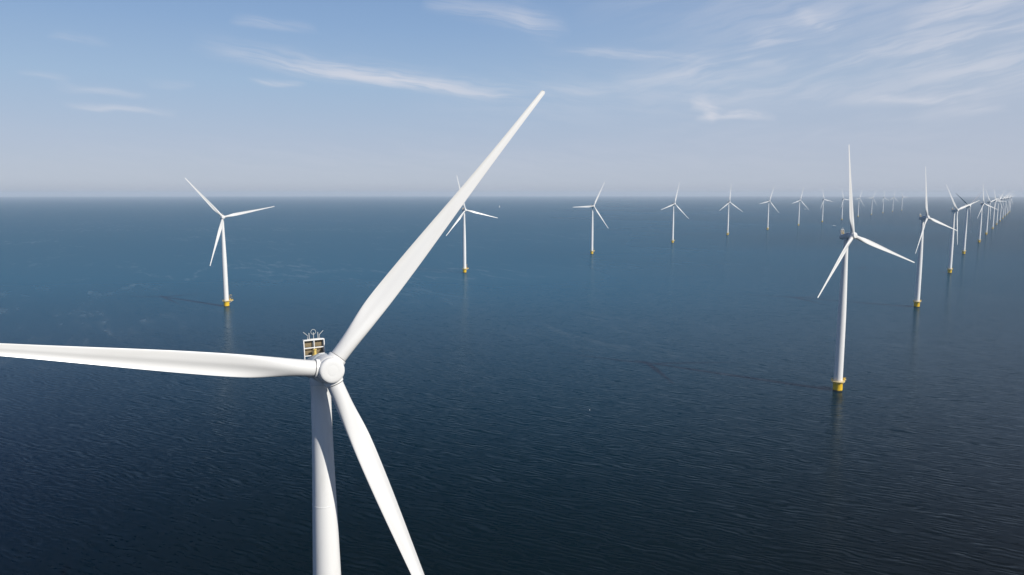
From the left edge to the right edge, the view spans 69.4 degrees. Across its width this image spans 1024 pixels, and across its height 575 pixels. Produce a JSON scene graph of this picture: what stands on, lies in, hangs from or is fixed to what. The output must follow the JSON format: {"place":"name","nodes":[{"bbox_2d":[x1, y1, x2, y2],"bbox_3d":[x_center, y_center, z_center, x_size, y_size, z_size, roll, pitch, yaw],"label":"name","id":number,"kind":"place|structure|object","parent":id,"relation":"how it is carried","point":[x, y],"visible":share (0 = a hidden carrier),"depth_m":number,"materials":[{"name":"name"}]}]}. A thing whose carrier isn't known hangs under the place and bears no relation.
{"place":"outdoors","nodes":[
{"label":"outdoors","id":0,"kind":"place"},
{"bbox_2d":[0,196,1023,574],"bbox_3d":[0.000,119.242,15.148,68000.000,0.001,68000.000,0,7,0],"label":"sea","id":1,"kind":"structure","parent":0,"point":[536,388],"depth_m":457.30,"materials":[{"name":"liquid"}]},
{"bbox_2d":[185,178,273,306],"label":"wind turbine","id":2,"kind":"object","parent":1,"relation":"in","point":[225,300],"visible":1,"depth_m":784.42,"materials":[{"name":"white paint"}]},
{"bbox_2d":[0,90,544,574],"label":"wind turbine","id":3,"kind":"object","parent":1,"relation":"in","point":[320,368],"visible":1,"depth_m":106.80,"materials":[{"name":"white paint"}]},
{"bbox_2d":[446,177,496,272],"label":"wind turbine","id":4,"kind":"object","parent":1,"relation":"in","point":[464,268],"visible":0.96,"depth_m":1122.87,"materials":[{"name":"white paint"}]},
{"bbox_2d":[580,182,606,253],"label":"wind turbine","id":5,"kind":"object","parent":1,"relation":"in","point":[592,250],"visible":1,"depth_m":1469.61,"materials":[{"name":"white paint"}]},
{"bbox_2d":[661,182,688,242],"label":"wind turbine","id":6,"kind":"object","parent":1,"relation":"in","point":[672,239],"visible":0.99,"depth_m":1805.76,"materials":[{"name":"white paint"}]},
{"bbox_2d":[719,190,742,234],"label":"wind turbine","id":7,"kind":"object","parent":1,"relation":"in","point":[728,213],"visible":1,"depth_m":2144.66,"materials":[{"name":"white paint"}]},
{"bbox_2d":[760,188,776,229],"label":"wind turbine","id":8,"kind":"object","parent":1,"relation":"in","point":[768,210],"visible":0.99,"depth_m":2458.42,"materials":[{"name":"white paint"}]},
{"bbox_2d":[794,188,804,225],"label":"wind turbine","id":9,"kind":"object","parent":1,"relation":"in","point":[799,208],"visible":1,"depth_m":2785.05,"materials":[{"name":"white paint"}]},
{"bbox_2d":[821,187,832,221],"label":"wind turbine","id":10,"kind":"object","parent":1,"relation":"in","point":[822,207],"visible":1,"depth_m":3127.21,"materials":[{"name":"white paint"}]},
{"bbox_2d":[841,191,847,219],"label":"wind turbine","id":11,"kind":"object","parent":1,"relation":"in","point":[842,206],"visible":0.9,"depth_m":3383.63,"materials":[{"name":"white paint"}]},
{"bbox_2d":[818,146,914,391],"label":"wind turbine","id":12,"kind":"object","parent":1,"relation":"in","point":[838,380],"visible":1,"depth_m":445.59,"materials":[{"name":"white paint"}]},
{"bbox_2d":[913,167,956,306],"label":"wind turbine","id":13,"kind":"object","parent":1,"relation":"in","point":[917,301],"visible":1,"depth_m":781.22,"materials":[{"name":"white paint"}]},
{"bbox_2d":[947,187,979,272],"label":"wind turbine","id":14,"kind":"object","parent":1,"relation":"in","point":[950,268],"visible":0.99,"depth_m":1117.63,"materials":[{"name":"white paint"}]},
{"bbox_2d":[958,192,981,253],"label":"wind turbine","id":15,"kind":"object","parent":1,"relation":"in","point":[964,238],"visible":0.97,"depth_m":1471.09,"materials":[{"name":"white paint"}]},
{"bbox_2d":[977,188,997,242],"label":"wind turbine","id":16,"kind":"object","parent":1,"relation":"in","point":[980,224],"visible":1,"depth_m":1821.35,"materials":[{"name":"white paint"}]},
{"bbox_2d":[985,191,1000,234],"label":"wind turbine","id":17,"kind":"object","parent":1,"relation":"in","point":[986,232],"visible":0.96,"depth_m":2171.66,"materials":[{"name":"white paint"}]},
{"bbox_2d":[991,190,1005,228],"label":"wind turbine","id":18,"kind":"object","parent":1,"relation":"in","point":[992,227],"visible":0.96,"depth_m":2516.59,"materials":[{"name":"white paint"}]},
{"bbox_2d":[996,189,1005,224],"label":"wind turbine","id":19,"kind":"object","parent":1,"relation":"in","point":[998,200],"visible":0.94,"depth_m":2860.72,"materials":[{"name":"white paint"}]},
{"bbox_2d":[999,193,1008,221],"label":"wind turbine","id":20,"kind":"object","parent":1,"relation":"in","point":[1000,207],"visible":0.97,"depth_m":3198.81,"materials":[{"name":"white paint"}]},
{"bbox_2d":[0,0,1023,196],"label":"sky","id":21,"kind":"structure","parent":0,"point":[99,98],"materials":[{"name":"blue"}]}
]}

